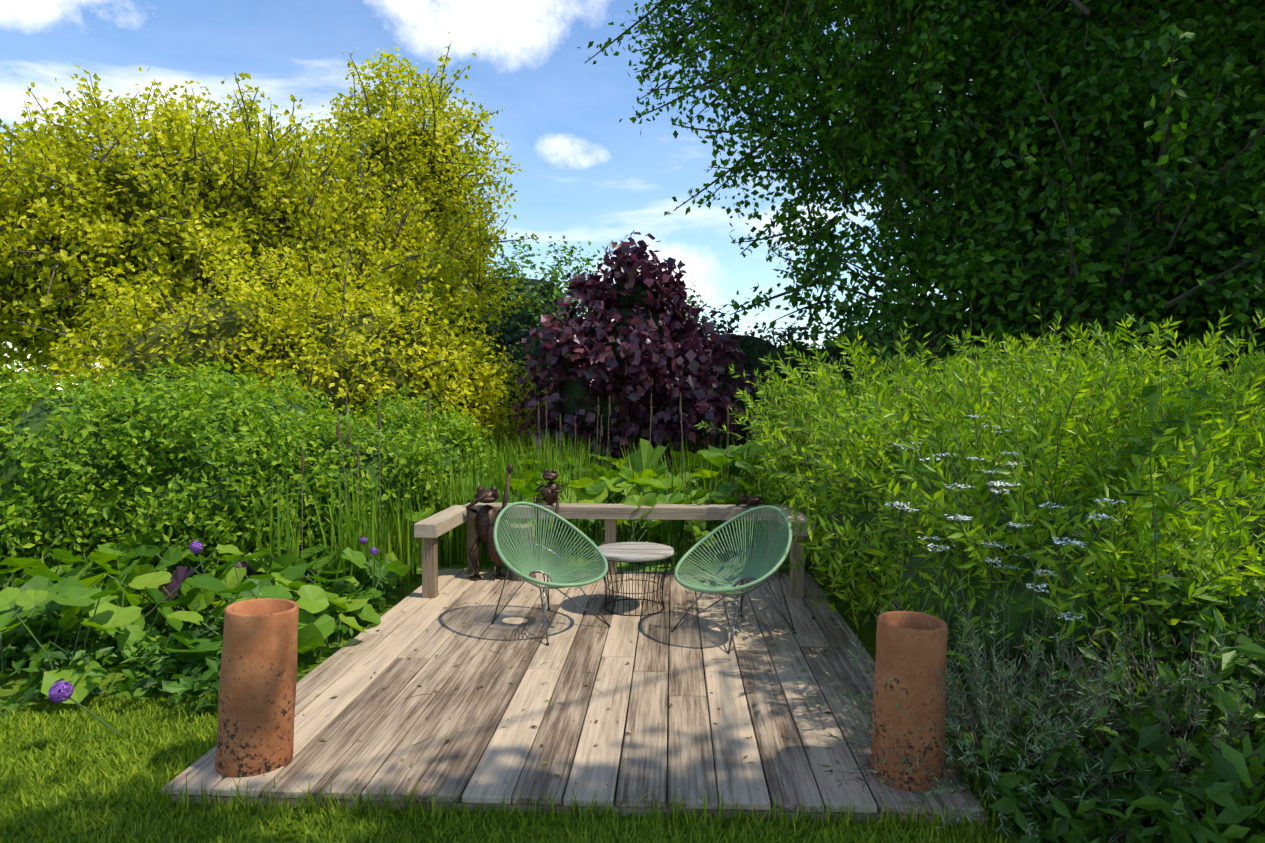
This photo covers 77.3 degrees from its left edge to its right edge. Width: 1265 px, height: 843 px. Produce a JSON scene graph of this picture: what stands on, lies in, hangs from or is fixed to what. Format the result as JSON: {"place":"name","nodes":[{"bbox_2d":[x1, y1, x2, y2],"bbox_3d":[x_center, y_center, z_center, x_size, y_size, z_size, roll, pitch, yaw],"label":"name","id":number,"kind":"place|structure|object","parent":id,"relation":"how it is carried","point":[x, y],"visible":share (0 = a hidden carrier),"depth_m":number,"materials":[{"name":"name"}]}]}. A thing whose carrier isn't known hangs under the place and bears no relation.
{"place":"outdoors","nodes":[
{"label":"outdoors","id":0,"kind":"place"},
{"bbox_2d":[0,0,970,389],"label":"sky","id":1,"kind":"structure","parent":0,"point":[586,175],"materials":[{"name":"blue"}]},
{"bbox_2d":[407,502,827,573],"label":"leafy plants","id":2,"kind":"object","parent":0,"point":[785,564],"depth_m":7.77,"materials":[{"name":"green plant"}]},
{"bbox_2d":[391,395,605,567],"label":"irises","id":3,"kind":"object","parent":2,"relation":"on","point":[453,541],"visible":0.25,"depth_m":7.83,"materials":[{"name":"green"}]},
{"bbox_2d":[382,433,794,570],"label":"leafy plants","id":4,"kind":"object","parent":2,"relation":"on","point":[593,491],"visible":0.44,"depth_m":8.04,"materials":[{"name":"green plant"}]},
{"bbox_2d":[0,390,1259,842],"bbox_3d":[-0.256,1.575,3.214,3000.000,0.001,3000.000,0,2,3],"label":"lawn","id":5,"kind":"structure","parent":0,"point":[866,634],"depth_m":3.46,"materials":[{"name":"green plant"}]},
{"bbox_2d":[0,523,413,717],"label":"leafy plants","id":6,"kind":"object","parent":5,"relation":"on","point":[106,601],"visible":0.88,"depth_m":4.96,"materials":[{"name":"green plant"}]},
{"bbox_2d":[48,537,381,737],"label":"purple flowers","id":7,"kind":"object","parent":5,"relation":"on","point":[58,692],"visible":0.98,"depth_m":3.75,"materials":[{"name":"purple plant"}]},
{"bbox_2d":[0,64,485,401],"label":"golden tree","id":8,"kind":"object","parent":5,"relation":"on","point":[114,207],"visible":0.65,"depth_m":14.42,"materials":[{"name":"yellow plant"}]},
{"bbox_2d":[0,352,503,593],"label":"green shrub","id":9,"kind":"object","parent":5,"relation":"on","point":[81,471],"visible":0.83,"depth_m":6.64,"materials":[{"name":"green plant"}]},
{"bbox_2d":[4,225,559,459],"bbox_3d":[-4.923,-0.519,11.548,7.998,4.653,3.736,0,2,-10],"label":"golden shrub","id":10,"kind":"object","parent":5,"relation":"on","point":[362,356],"visible":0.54,"depth_m":11.11,"materials":[{"name":"yellow plant"}]},
{"bbox_2d":[249,390,449,602],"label":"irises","id":11,"kind":"object","parent":5,"relation":"on","point":[374,533],"visible":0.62,"depth_m":6.42,"materials":[{"name":"green plant"}]},
{"bbox_2d":[297,32,540,346],"bbox_3d":[-5.229,-3.804,17.733,6.077,9.930,4.985,0,2,3],"label":"golden tree","id":12,"kind":"object","parent":5,"relation":"on","point":[431,152],"visible":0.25,"depth_m":17.71,"materials":[{"name":"yellow plant"}]},
{"bbox_2d":[162,569,987,825],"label":"deck","id":13,"kind":"structure","parent":5,"relation":"on","point":[488,754],"depth_m":4.03,"materials":[{"name":"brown wood"}]},
{"bbox_2d":[215,598,298,776],"bbox_3d":[-1.646,1.155,3.470,0.344,0.707,0.313,0,2,3],"label":"chimney pot","id":14,"kind":"object","parent":13,"relation":"on","point":[257,698],"visible":1,"depth_m":3.35,"materials":[{"name":"ceramic"}]},
{"bbox_2d":[466,464,512,580],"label":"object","id":15,"kind":"object","parent":13,"relation":"on","point":[486,516],"visible":0.9,"depth_m":6.81,"materials":[{"name":"metal"}]},
{"bbox_2d":[507,524,535,581],"bbox_3d":[-0.966,1.128,6.870,0.271,0.454,0.268,-2,3,-37],"label":"log stump","id":16,"kind":"object","parent":13,"relation":"on","point":[512,576],"visible":0.23,"depth_m":6.77,"materials":[{"name":"brown wood"}]},
{"bbox_2d":[491,501,610,645],"bbox_3d":[-0.562,1.000,5.431,0.755,0.828,0.802,2,3,45],"label":"chair","id":17,"kind":"object","parent":13,"relation":"on","point":[523,568],"visible":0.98,"depth_m":5.56,"materials":[{"name":"green plastic"}]},
{"bbox_2d":[414,503,814,599],"bbox_3d":[-0.112,1.073,6.557,3.100,0.630,1.073,0,2,3],"label":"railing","id":18,"kind":"object","parent":13,"relation":"on","point":[429,531],"visible":0.62,"depth_m":6.85,"materials":[{"name":"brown wood"}]},
{"bbox_2d":[532,468,565,539],"bbox_3d":[-0.725,0.716,6.926,0.302,0.599,0.292,0,2,3],"label":"sitting frog sculpture","id":19,"kind":"object","parent":18,"relation":"on","point":[549,492],"visible":0.96,"depth_m":6.92,"materials":[{"name":"metal"}]},
{"bbox_2d":[736,493,772,507],"bbox_3d":[1.057,0.687,6.920,0.284,0.120,0.217,-1,2,-17],"label":"lying frog sculpture","id":20,"kind":"object","parent":18,"relation":"on","point":[750,500],"visible":0.92,"depth_m":6.87,"materials":[{"name":"metal"}]},
{"bbox_2d":[594,542,673,615],"bbox_3d":[0.012,1.173,5.910,0.600,0.438,0.600,0,2,3],"label":"table","id":21,"kind":"object","parent":13,"relation":"on","point":[634,552],"visible":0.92,"depth_m":5.82,"materials":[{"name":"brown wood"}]},
{"bbox_2d":[671,506,795,653],"bbox_3d":[0.670,1.006,5.268,0.755,0.828,0.802,-2,3,-37],"label":"chair","id":22,"kind":"object","parent":13,"relation":"on","point":[769,565],"visible":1,"depth_m":5.39,"materials":[{"name":"green plastic"}]},
{"bbox_2d":[870,611,947,792],"bbox_3d":[1.165,1.169,3.343,0.298,0.677,0.302,0,2,3],"label":"chimney pot","id":23,"kind":"object","parent":13,"relation":"on","point":[911,652],"visible":0.96,"depth_m":3.22,"materials":[{"name":"ceramic"}]},
{"bbox_2d":[140,719,1010,837],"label":"lawn edge tufts","id":24,"kind":"object","parent":5,"relation":"on","point":[182,766],"visible":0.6,"depth_m":3.14,"materials":[{"name":"green plant"}]},
{"bbox_2d":[460,232,717,335],"bbox_3d":[-2.178,-2.651,27.687,12.298,7.555,6.480,-1,3,-27],"label":"green tree","id":25,"kind":"object","parent":5,"relation":"on","point":[547,295],"visible":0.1,"depth_m":25.72,"materials":[{"name":"green plant"}]},
{"bbox_2d":[512,230,759,474],"bbox_3d":[0.055,-0.737,11.050,3.537,3.983,1.931,0,2,3],"label":"purple-leaved shrub","id":26,"kind":"object","parent":5,"relation":"on","point":[632,352],"visible":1,"depth_m":10.87,"materials":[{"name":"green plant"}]},
{"bbox_2d":[586,393,791,562],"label":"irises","id":27,"kind":"object","parent":5,"relation":"on","point":[677,525],"visible":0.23,"depth_m":8.58,"materials":[{"name":"green plant"}]},
{"bbox_2d":[417,290,995,475],"bbox_3d":[0.839,-0.257,15.451,13.437,4.655,3.168,0,2,3],"label":"dark hedge","id":28,"kind":"object","parent":5,"relation":"on","point":[754,349],"visible":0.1,"depth_m":15.08,"materials":[{"name":"green plant"}]},
{"bbox_2d":[577,0,1264,419],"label":"oak tree","id":29,"kind":"object","parent":5,"relation":"on","point":[1075,160],"depth_m":10.94,"materials":[{"name":"green plant"}]},
{"bbox_2d":[692,301,1264,749],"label":"willow shrub","id":30,"kind":"object","parent":5,"relation":"on","point":[1074,423],"visible":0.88,"depth_m":4.62,"materials":[{"name":"green plant"}]},
{"bbox_2d":[867,415,1125,729],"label":"white flowers","id":31,"kind":"object","parent":5,"relation":"on","point":[1011,524],"visible":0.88,"depth_m":3.71,"materials":[{"name":"white"}]},
{"bbox_2d":[795,573,1264,842],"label":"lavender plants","id":32,"kind":"object","parent":5,"relation":"on","point":[982,711],"visible":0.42,"depth_m":3.19,"materials":[{"name":"green plant"}]},
{"bbox_2d":[944,361,1264,842],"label":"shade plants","id":33,"kind":"object","parent":5,"relation":"on","point":[1219,812],"visible":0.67,"depth_m":3.06,"materials":[{"name":"green plant"}]}
]}

